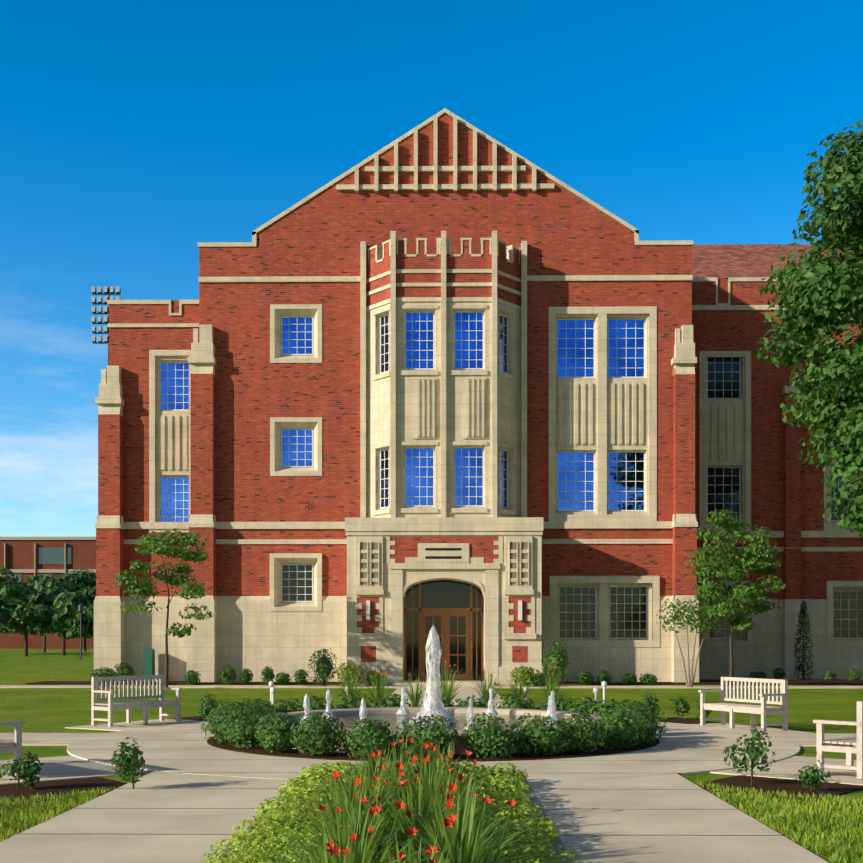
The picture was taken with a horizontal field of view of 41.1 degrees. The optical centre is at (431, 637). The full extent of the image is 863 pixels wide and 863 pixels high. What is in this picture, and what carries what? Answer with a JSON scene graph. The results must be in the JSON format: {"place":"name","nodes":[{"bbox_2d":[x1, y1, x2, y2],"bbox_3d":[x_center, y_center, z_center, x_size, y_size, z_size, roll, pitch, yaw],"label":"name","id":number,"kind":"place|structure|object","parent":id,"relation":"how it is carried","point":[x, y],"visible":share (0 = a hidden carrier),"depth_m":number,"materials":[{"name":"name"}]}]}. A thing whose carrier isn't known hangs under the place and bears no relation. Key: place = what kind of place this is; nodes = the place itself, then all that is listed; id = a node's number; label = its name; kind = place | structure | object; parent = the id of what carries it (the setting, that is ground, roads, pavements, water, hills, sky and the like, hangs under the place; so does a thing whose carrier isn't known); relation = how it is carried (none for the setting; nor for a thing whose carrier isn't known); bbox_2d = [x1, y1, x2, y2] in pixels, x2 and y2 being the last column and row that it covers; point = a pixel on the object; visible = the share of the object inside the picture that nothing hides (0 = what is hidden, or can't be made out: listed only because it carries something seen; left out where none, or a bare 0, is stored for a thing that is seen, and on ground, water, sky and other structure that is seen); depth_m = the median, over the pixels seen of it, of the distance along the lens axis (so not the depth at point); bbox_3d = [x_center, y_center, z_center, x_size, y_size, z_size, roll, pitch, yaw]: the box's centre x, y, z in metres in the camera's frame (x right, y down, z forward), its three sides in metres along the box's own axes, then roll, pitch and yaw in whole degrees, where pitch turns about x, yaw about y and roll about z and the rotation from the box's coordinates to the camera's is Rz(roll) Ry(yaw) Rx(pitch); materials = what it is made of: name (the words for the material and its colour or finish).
{"place":"outdoors","nodes":[
{"label":"outdoors","id":0,"kind":"place"},
{"bbox_2d":[0,786,114,840],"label":"lawn","id":1,"kind":"structure","parent":0,"point":[36,817],"depth_m":11.42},
{"bbox_2d":[0,771,290,862],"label":"path","id":2,"kind":"structure","parent":0,"point":[162,817],"depth_m":10.52,"materials":[{"name":"concrete"}]},
{"bbox_2d":[0,649,862,861],"bbox_3d":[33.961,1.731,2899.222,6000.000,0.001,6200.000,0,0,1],"label":"lawn","id":3,"kind":"structure","parent":0,"point":[47,710],"depth_m":31.60,"materials":[{"name":"green plant"}]},
{"bbox_2d":[0,720,24,775],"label":"bench","id":4,"kind":"object","parent":3,"relation":"on","point":[10,746],"visible":0.79,"depth_m":14.04,"materials":[{"name":"white wood"}]},
{"bbox_2d":[0,566,37,623],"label":"tree","id":5,"kind":"object","parent":3,"relation":"on","point":[6,577],"visible":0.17,"depth_m":112.15,"materials":[{"name":"green plant"}]},
{"bbox_2d":[0,579,67,655],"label":"tree","id":6,"kind":"object","parent":3,"relation":"on","point":[34,618],"visible":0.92,"depth_m":103.34,"materials":[{"name":"green plant"}]},
{"bbox_2d":[10,573,77,651],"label":"tree","id":7,"kind":"object","parent":3,"relation":"on","point":[31,580],"visible":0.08,"depth_m":132.23,"materials":[{"name":"green plant"}]},
{"bbox_2d":[0,537,95,648],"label":"building","id":8,"kind":"structure","parent":3,"relation":"on","point":[22,558],"depth_m":175.10,"materials":[{"name":"red"}]},
{"bbox_2d":[0,733,102,745],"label":"cross path","id":9,"kind":"structure","parent":3,"relation":"on","point":[47,739],"depth_m":19.42,"materials":[{"name":"concrete"}]},
{"bbox_2d":[28,575,77,655],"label":"tree","id":10,"kind":"object","parent":3,"relation":"on","point":[61,583],"visible":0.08,"depth_m":109.02,"materials":[{"name":"green plant"}]},
{"bbox_2d":[0,777,126,803],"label":"mulch bed","id":11,"kind":"object","parent":3,"relation":"on","point":[45,788],"visible":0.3,"depth_m":13.12,"materials":[{"name":"brown soil"}]},
{"bbox_2d":[0,737,145,788],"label":"shrubs","id":12,"kind":"object","parent":11,"relation":"on","point":[126,764],"visible":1,"depth_m":12.88,"materials":[{"name":"green plant"}]},
{"bbox_2d":[51,586,95,656],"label":"tree","id":13,"kind":"object","parent":3,"relation":"on","point":[74,600],"visible":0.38,"depth_m":99.17,"materials":[{"name":"green plant"}]},
{"bbox_2d":[54,568,95,651],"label":"tree","id":14,"kind":"object","parent":3,"relation":"on","point":[80,580],"visible":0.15,"depth_m":138.12,"materials":[{"name":"green plant"}]},
{"bbox_2d":[0,755,153,784],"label":"bench pad","id":15,"kind":"object","parent":3,"relation":"on","point":[62,767],"depth_m":14.82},
{"bbox_2d":[88,667,117,686],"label":"foundation shrub","id":16,"kind":"object","parent":3,"relation":"on","point":[101,673],"visible":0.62,"depth_m":39.37,"materials":[{"name":"green plant"}]},
{"bbox_2d":[91,286,120,365],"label":"floodlight mast","id":17,"kind":"object","parent":3,"relation":"on","point":[109,291],"visible":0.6,"depth_m":149.54,"materials":[{"name":"metal"}]},
{"bbox_2d":[113,662,134,684],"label":"foundation shrub","id":18,"kind":"object","parent":3,"relation":"on","point":[123,671],"visible":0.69,"depth_m":41.37,"materials":[{"name":"green plant"}]},
{"bbox_2d":[65,719,207,730],"bbox_3d":[-5.137,1.747,22.392,2.800,0.068,2.600,0,0,30],"label":"bench pad","id":19,"kind":"object","parent":3,"relation":"on","point":[119,726],"visible":0.23,"depth_m":22.39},
{"bbox_2d":[91,675,182,726],"bbox_3d":[-5.814,1.236,22.779,0.620,0.930,1.760,0,0,37],"label":"bench","id":20,"kind":"object","parent":19,"relation":"on","point":[161,703],"visible":1,"depth_m":22.77,"materials":[{"name":"white wood"}]},
{"bbox_2d":[114,528,212,686],"bbox_3d":[-8.926,-0.943,38.526,3.299,5.551,2.793,0,0,1],"label":"young tree","id":21,"kind":"object","parent":3,"relation":"on","point":[160,544],"visible":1,"depth_m":38.43,"materials":[{"name":"green plant"}]},
{"bbox_2d":[25,681,341,684],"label":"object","id":22,"kind":"structure","parent":3,"relation":"on","point":[169,683],"depth_m":42.18,"materials":[{"name":"concrete"}]},
{"bbox_2d":[144,649,154,681],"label":"utility box","id":23,"kind":"object","parent":22,"relation":"on","point":[149,661],"visible":0.85,"depth_m":43.55,"materials":[{"name":"green"}]},
{"bbox_2d":[220,664,236,684],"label":"foundation shrub","id":24,"kind":"object","parent":22,"relation":"on","point":[226,675],"visible":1,"depth_m":41.98,"materials":[{"name":"green plant"}]},
{"bbox_2d":[294,669,309,684],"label":"foundation shrub","id":25,"kind":"object","parent":22,"relation":"on","point":[300,676],"visible":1,"depth_m":41.95,"materials":[{"name":"green plant"}]},
{"bbox_2d":[308,646,336,685],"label":"foundation shrub","id":26,"kind":"object","parent":22,"relation":"on","point":[324,666],"visible":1,"depth_m":40.48,"materials":[{"name":"green plant"}]},
{"bbox_2d":[169,716,207,720],"bbox_3d":[-4.473,1.746,24.549,1.600,0.070,1.600,0,0,30],"label":"mulch bed","id":27,"kind":"object","parent":3,"relation":"on","point":[198,718],"visible":0.15,"depth_m":24.30,"materials":[{"name":"brown soil"}]},
{"bbox_2d":[197,691,222,717],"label":"shrub","id":28,"kind":"object","parent":27,"relation":"on","point":[208,705],"visible":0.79,"depth_m":24.52,"materials":[{"name":"green plant"}]},
{"bbox_2d":[185,670,200,684],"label":"foundation shrub","id":29,"kind":"object","parent":3,"relation":"on","point":[191,678],"visible":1,"depth_m":41.88,"materials":[{"name":"green plant"}]},
{"bbox_2d":[239,668,253,684],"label":"foundation shrub","id":30,"kind":"object","parent":3,"relation":"on","point":[246,677],"visible":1,"depth_m":42.04,"materials":[{"name":"green plant"}]},
{"bbox_2d":[261,666,274,684],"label":"foundation shrub","id":31,"kind":"object","parent":3,"relation":"on","point":[268,674],"visible":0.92,"depth_m":41.97,"materials":[{"name":"green plant"}]},
{"bbox_2d":[275,672,291,684],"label":"foundation shrub","id":32,"kind":"object","parent":3,"relation":"on","point":[282,678],"visible":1,"depth_m":41.96,"materials":[{"name":"green plant"}]},
{"bbox_2d":[202,760,581,862],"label":"sedum groundcover","id":33,"kind":"object","parent":3,"relation":"on","point":[504,786],"visible":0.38,"depth_m":9.56,"materials":[{"name":"plant"}]},
{"bbox_2d":[0,685,862,687],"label":"path","id":34,"kind":"structure","parent":3,"relation":"on","point":[180,686],"depth_m":40.10,"materials":[{"name":"concrete"}]},
{"bbox_2d":[336,661,365,686],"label":"foundation shrub","id":35,"kind":"object","parent":34,"relation":"on","point":[346,669],"visible":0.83,"depth_m":39.87,"materials":[{"name":"green plant"}]},
{"bbox_2d":[510,666,540,686],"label":"foundation shrub","id":36,"kind":"object","parent":34,"relation":"on","point":[528,676],"visible":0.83,"depth_m":39.84,"materials":[{"name":"green plant"}]},
{"bbox_2d":[541,639,571,685],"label":"foundation shrub","id":37,"kind":"object","parent":34,"relation":"on","point":[557,660],"visible":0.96,"depth_m":40.36,"materials":[{"name":"green plant"}]},
{"bbox_2d":[656,597,724,686],"bbox_3d":[8.955,0.157,39.554,2.444,3.161,1.936,0,0,1],"label":"crape myrtle","id":38,"kind":"object","parent":34,"relation":"on","point":[703,617],"visible":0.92,"depth_m":39.49,"materials":[{"name":"green plant"}]},
{"bbox_2d":[67,722,799,780],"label":"circular walkway","id":39,"kind":"structure","parent":3,"relation":"on","point":[681,749],"depth_m":16.27,"materials":[{"name":"concrete"}]},
{"bbox_2d":[207,736,659,761],"bbox_3d":[0.030,1.731,19.422,7.500,0.100,7.500,0,0,1],"label":"mulch ring","id":40,"kind":"object","parent":3,"relation":"on","point":[599,751],"visible":0.19,"depth_m":16.53,"materials":[{"name":"brown soil"}]},
{"bbox_2d":[201,704,248,743],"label":"boxwood","id":41,"kind":"object","parent":40,"relation":"on","point":[218,721],"visible":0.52,"depth_m":18.12,"materials":[{"name":"green plant"}]},
{"bbox_2d":[208,702,256,738],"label":"boxwood","id":42,"kind":"object","parent":40,"relation":"on","point":[215,709],"visible":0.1,"depth_m":19.00,"materials":[{"name":"green plant"}]},
{"bbox_2d":[213,698,261,717],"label":"boxwood","id":43,"kind":"object","parent":40,"relation":"on","point":[246,705],"visible":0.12,"depth_m":19.93,"materials":[{"name":"green plant"}]},
{"bbox_2d":[221,707,272,748],"bbox_3d":[-2.778,1.401,17.591,0.842,0.664,0.854,0,0,1],"label":"boxwood","id":44,"kind":"object","parent":40,"relation":"on","point":[243,729],"visible":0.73,"depth_m":17.39,"materials":[{"name":"green plant"}]},
{"bbox_2d":[248,698,277,714],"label":"boxwood","id":45,"kind":"object","parent":40,"relation":"on","point":[261,708],"visible":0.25,"depth_m":20.59,"materials":[{"name":"green plant"}]},
{"bbox_2d":[254,711,301,752],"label":"boxwood","id":46,"kind":"object","parent":40,"relation":"on","point":[273,733],"visible":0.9,"depth_m":16.71,"materials":[{"name":"green plant"}]},
{"bbox_2d":[270,697,303,712],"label":"boxwood","id":47,"kind":"object","parent":40,"relation":"on","point":[288,707],"visible":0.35,"depth_m":21.20,"materials":[{"name":"green plant"}]},
{"bbox_2d":[296,695,334,710],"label":"boxwood","id":48,"kind":"object","parent":40,"relation":"on","point":[318,706],"visible":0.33,"depth_m":21.95,"materials":[{"name":"green plant"}]},
{"bbox_2d":[289,712,346,754],"bbox_3d":[-1.620,1.392,16.346,0.739,0.678,0.884,0,0,39],"label":"shrub","id":49,"kind":"object","parent":40,"relation":"on","point":[322,738],"visible":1,"depth_m":16.22,"materials":[{"name":"green plant"}]},
{"bbox_2d":[330,693,375,708],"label":"boxwood","id":50,"kind":"object","parent":40,"relation":"on","point":[351,702],"visible":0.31,"depth_m":22.42,"materials":[{"name":"green plant"}]},
{"bbox_2d":[341,718,396,757],"bbox_3d":[-0.862,1.439,16.104,0.820,0.618,0.823,0,0,1],"label":"shrub","id":51,"kind":"object","parent":40,"relation":"on","point":[367,733],"visible":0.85,"depth_m":15.94,"materials":[{"name":"green plant"}]},
{"bbox_2d":[370,694,410,707],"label":"boxwood","id":52,"kind":"object","parent":40,"relation":"on","point":[393,700],"visible":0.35,"depth_m":22.66,"materials":[{"name":"green plant"}]},
{"bbox_2d":[395,714,457,757],"bbox_3d":[-0.058,1.406,16.033,0.907,0.677,0.834,0,0,1],"label":"shrub","id":53,"kind":"object","parent":40,"relation":"on","point":[438,733],"visible":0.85,"depth_m":15.86,"materials":[{"name":"green plant"}]},
{"bbox_2d":[451,695,488,707],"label":"boxwood","id":54,"kind":"object","parent":40,"relation":"on","point":[482,702],"visible":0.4,"depth_m":22.57,"materials":[{"name":"green plant"}]},
{"bbox_2d":[462,712,517,758],"bbox_3d":[0.828,1.409,16.114,0.795,0.708,0.732,0,0,1],"label":"shrub","id":55,"kind":"object","parent":40,"relation":"on","point":[488,739],"visible":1,"depth_m":15.94,"materials":[{"name":"green plant"}]},
{"bbox_2d":[496,693,539,709],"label":"boxwood","id":56,"kind":"object","parent":40,"relation":"on","point":[521,705],"visible":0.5,"depth_m":22.35,"materials":[{"name":"green plant"}]},
{"bbox_2d":[509,713,571,756],"bbox_3d":[1.540,1.404,16.458,0.922,0.653,0.843,0,0,1],"label":"shrub","id":57,"kind":"object","parent":40,"relation":"on","point":[540,739],"visible":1,"depth_m":16.29,"materials":[{"name":"green plant"}]},
{"bbox_2d":[539,695,576,710],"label":"boxwood","id":58,"kind":"object","parent":40,"relation":"on","point":[559,707],"visible":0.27,"depth_m":21.82,"materials":[{"name":"green plant"}]},
{"bbox_2d":[558,711,606,753],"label":"boxwood","id":59,"kind":"object","parent":40,"relation":"on","point":[586,735],"visible":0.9,"depth_m":16.61,"materials":[{"name":"green plant"}]},
{"bbox_2d":[563,697,601,713],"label":"boxwood","id":60,"kind":"object","parent":40,"relation":"on","point":[584,708],"visible":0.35,"depth_m":21.15,"materials":[{"name":"green plant"}]},
{"bbox_2d":[587,698,627,715],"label":"boxwood","id":61,"kind":"object","parent":40,"relation":"on","point":[601,712],"visible":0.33,"depth_m":20.50,"materials":[{"name":"green plant"}]},
{"bbox_2d":[597,707,647,748],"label":"boxwood","id":62,"kind":"object","parent":40,"relation":"on","point":[617,728],"visible":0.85,"depth_m":17.26,"materials":[{"name":"green plant"}]},
{"bbox_2d":[607,705,662,744],"bbox_3d":[3.209,1.405,18.151,0.896,0.700,0.838,0,0,1],"label":"boxwood","id":63,"kind":"object","parent":40,"relation":"on","point":[650,728],"visible":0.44,"depth_m":18.01,"materials":[{"name":"green plant"}]},
{"bbox_2d":[618,702,667,738],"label":"boxwood","id":64,"kind":"object","parent":40,"relation":"on","point":[646,707],"visible":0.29,"depth_m":18.84,"materials":[{"name":"green plant"}]},
{"bbox_2d":[265,707,610,754],"bbox_3d":[0.030,1.541,19.422,5.940,0.380,5.940,0,0,1],"label":"fountain basin","id":65,"kind":"object","parent":3,"relation":"on","point":[460,747],"visible":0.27,"depth_m":20.45,"materials":[{"name":"stone"}]},
{"bbox_2d":[289,713,575,729],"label":"fountain water","id":66,"kind":"structure","parent":65,"relation":"in","point":[394,720],"depth_m":20.21,"materials":[{"name":"white liquid"}]},
{"bbox_2d":[322,689,335,718],"bbox_3d":[-1.833,1.181,20.494,0.286,0.520,0.286,0,0,1],"label":"fountain jet","id":67,"kind":"object","parent":66,"relation":"on","point":[328,699],"visible":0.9,"depth_m":20.46,"materials":[{"name":"white"}]},
{"bbox_2d":[396,687,409,714],"bbox_3d":[-0.529,1.181,21.498,0.286,0.520,0.286,0,0,1],"label":"fountain jet","id":68,"kind":"object","parent":66,"relation":"on","point":[403,709],"visible":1,"depth_m":21.46,"materials":[{"name":"white"}]},
{"bbox_2d":[409,625,458,723],"bbox_3d":[0.030,0.616,19.422,0.884,1.650,0.884,0,0,1],"label":"fountain jet","id":69,"kind":"object","parent":66,"relation":"on","point":[433,644],"visible":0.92,"depth_m":19.33,"materials":[{"name":"white"}]},
{"bbox_2d":[485,687,498,714],"bbox_3d":[1.103,1.181,21.285,0.286,0.520,0.286,0,0,1],"label":"fountain jet","id":70,"kind":"object","parent":66,"relation":"on","point":[490,709],"visible":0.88,"depth_m":21.24,"materials":[{"name":"white"}]},
{"bbox_2d":[345,517,542,684],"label":"portal","id":71,"kind":"object","parent":3,"relation":"on","point":[397,581],"depth_m":41.77,"materials":[{"name":"stone"}]},
{"bbox_2d":[425,548,461,558],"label":"portal sign letters","id":72,"kind":"object","parent":71,"relation":"attached to","point":[443,549],"visible":1,"depth_m":41.76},
{"bbox_2d":[404,580,483,679],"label":"entrance doors","id":73,"kind":"structure","parent":71,"relation":"attached to","point":[451,611],"depth_m":43.32,"materials":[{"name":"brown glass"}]},
{"bbox_2d":[360,542,527,584],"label":"portal niches","id":74,"kind":"object","parent":71,"relation":"in","point":[374,545],"visible":0.8,"depth_m":41.72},
{"bbox_2d":[366,600,521,619],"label":"wall sconces","id":75,"kind":"object","parent":71,"relation":"attached to","point":[368,609],"visible":0.92,"depth_m":41.68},
{"bbox_2d":[394,680,493,685],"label":"portal step","id":76,"kind":"object","parent":3,"relation":"on","point":[468,682],"visible":0.5,"depth_m":41.23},
{"bbox_2d":[381,685,507,707],"bbox_3d":[0.398,1.743,33.618,3.200,0.076,17.000,0,0,1],"label":"path entrance","id":77,"kind":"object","parent":3,"relation":"on","point":[468,690],"visible":0.23,"depth_m":35.01,"materials":[{"name":"concrete"}]},
{"bbox_2d":[519,779,572,862],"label":"edging","id":78,"kind":"object","parent":3,"relation":"on","point":[556,843],"depth_m":9.70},
{"bbox_2d":[577,670,594,684],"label":"foundation shrub","id":79,"kind":"object","parent":3,"relation":"on","point":[584,678],"visible":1,"depth_m":41.81,"materials":[{"name":"green plant"}]},
{"bbox_2d":[639,673,657,684],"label":"foundation shrub","id":80,"kind":"object","parent":3,"relation":"on","point":[648,679],"visible":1,"depth_m":41.82,"materials":[{"name":"green plant"}]},
{"bbox_2d":[654,717,720,723],"bbox_3d":[4.790,1.746,23.600,1.600,0.070,1.600,0,0,-21],"label":"mulch bed","id":81,"kind":"object","parent":3,"relation":"on","point":[681,720],"visible":0.31,"depth_m":23.43,"materials":[{"name":"brown soil"}]},
{"bbox_2d":[640,692,711,718],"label":"shrubs","id":82,"kind":"object","parent":81,"relation":"on","point":[681,706],"visible":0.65,"depth_m":24.04,"materials":[{"name":"green plant"}]},
{"bbox_2d":[551,679,862,684],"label":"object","id":83,"kind":"structure","parent":3,"relation":"on","point":[808,682],"depth_m":42.02,"materials":[{"name":"concrete"}]},
{"bbox_2d":[685,509,785,687],"bbox_3d":[10.432,-1.277,39.193,3.180,6.219,3.330,0,0,29],"label":"young tree","id":84,"kind":"object","parent":3,"relation":"on","point":[754,556],"visible":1,"depth_m":38.86,"materials":[{"name":"green plant"}]},
{"bbox_2d":[698,677,787,731],"bbox_3d":[5.839,1.236,21.644,0.620,0.930,1.760,0,0,-27],"label":"bench","id":85,"kind":"object","parent":3,"relation":"on","point":[764,710],"visible":1,"depth_m":21.58,"materials":[{"name":"white wood"}]},
{"bbox_2d":[693,723,810,732],"bbox_3d":[5.110,1.747,21.367,2.800,0.068,2.600,0,0,-21],"label":"bench pad","id":86,"kind":"object","parent":3,"relation":"on","point":[748,728],"visible":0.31,"depth_m":21.65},
{"bbox_2d":[696,775,862,801],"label":"mulch bed","id":87,"kind":"object","parent":3,"relation":"on","point":[789,786],"visible":0.36,"depth_m":13.21,"materials":[{"name":"brown soil"}]},
{"bbox_2d":[722,724,830,791],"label":"shrubs","id":88,"kind":"object","parent":87,"relation":"on","point":[809,776],"visible":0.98,"depth_m":13.27,"materials":[{"name":"green plant"}]},
{"bbox_2d":[709,756,862,784],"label":"bench pad","id":89,"kind":"object","parent":3,"relation":"on","point":[788,768],"visible":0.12,"depth_m":14.71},
{"bbox_2d":[813,701,862,778],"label":"bench","id":90,"kind":"object","parent":89,"relation":"on","point":[845,745],"visible":1,"depth_m":14.09,"materials":[{"name":"white wood"}]},
{"bbox_2d":[793,600,813,679],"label":"columnar evergreen","id":91,"kind":"object","parent":3,"relation":"on","point":[802,629],"visible":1,"depth_m":45.70,"materials":[{"name":"green plant"}]},
{"bbox_2d":[753,119,862,480],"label":"tree","id":92,"kind":"object","parent":3,"relation":"on","point":[822,296],"visible":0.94,"depth_m":30.04,"materials":[{"name":"green plant"}]},
{"bbox_2d":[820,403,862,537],"bbox_3d":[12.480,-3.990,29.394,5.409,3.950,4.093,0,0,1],"label":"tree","id":93,"kind":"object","parent":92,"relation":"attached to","point":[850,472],"visible":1,"depth_m":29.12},
{"bbox_2d":[768,733,856,746],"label":"cross path","id":94,"kind":"structure","parent":3,"relation":"on","point":[804,739],"depth_m":19.81,"materials":[{"name":"concrete"}]},
{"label":"flowerbed soil","id":95,"kind":"structure","parent":3,"relation":"on","visible":0},
{"bbox_2d":[250,776,536,862],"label":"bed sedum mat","id":96,"kind":"object","parent":95,"relation":"on","point":[287,853],"depth_m":8.64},
{"bbox_2d":[264,733,541,862],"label":"daylilies","id":97,"kind":"object","parent":95,"relation":"on","point":[439,825],"visible":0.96,"depth_m":7.64,"materials":[{"name":"green plant"}]},
{"bbox_2d":[0,0,862,536],"label":"sky","id":98,"kind":"structure","parent":0,"point":[135,134],"materials":[{"name":"blue"}]},
{"bbox_2d":[94,108,862,681],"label":"building","id":99,"kind":"structure","parent":0,"point":[244,395],"depth_m":43.86,"materials":[{"name":"brick"}]},
{"bbox_2d":[360,230,526,517],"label":"bay","id":100,"kind":"object","parent":99,"relation":"attached to","point":[443,408],"depth_m":42.58,"materials":[{"name":"stone"}]},
{"bbox_2d":[160,311,862,638],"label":"window sashes","id":101,"kind":"object","parent":99,"relation":"attached to","point":[503,450],"depth_m":44.03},
{"bbox_2d":[161,313,862,637],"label":"window glass","id":102,"kind":"object","parent":101,"relation":"in","point":[293,447],"visible":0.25,"depth_m":44.07,"materials":[{"name":"glass"}]},
{"bbox_2d":[692,244,862,277],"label":"building roof","id":103,"kind":"structure","parent":99,"relation":"on","point":[731,260],"depth_m":51.95,"materials":[{"name":"tile"}]},
{"bbox_2d":[528,774,828,862],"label":"path","id":104,"kind":"structure","parent":0,"point":[672,818],"depth_m":10.41,"materials":[{"name":"concrete"}]},
{"bbox_2d":[696,780,862,862],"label":"lawn","id":105,"kind":"structure","parent":0,"point":[789,811],"depth_m":10.92,"materials":[{"name":"plant"}]},
{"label":"bed mulch","id":106,"kind":"object","parent":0,"visible":0},
{"bbox_2d":[337,660,578,707],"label":"bed grasses","id":107,"kind":"object","parent":106,"relation":"on","point":[414,698],"visible":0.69,"depth_m":26.40,"materials":[{"name":"green plant"}]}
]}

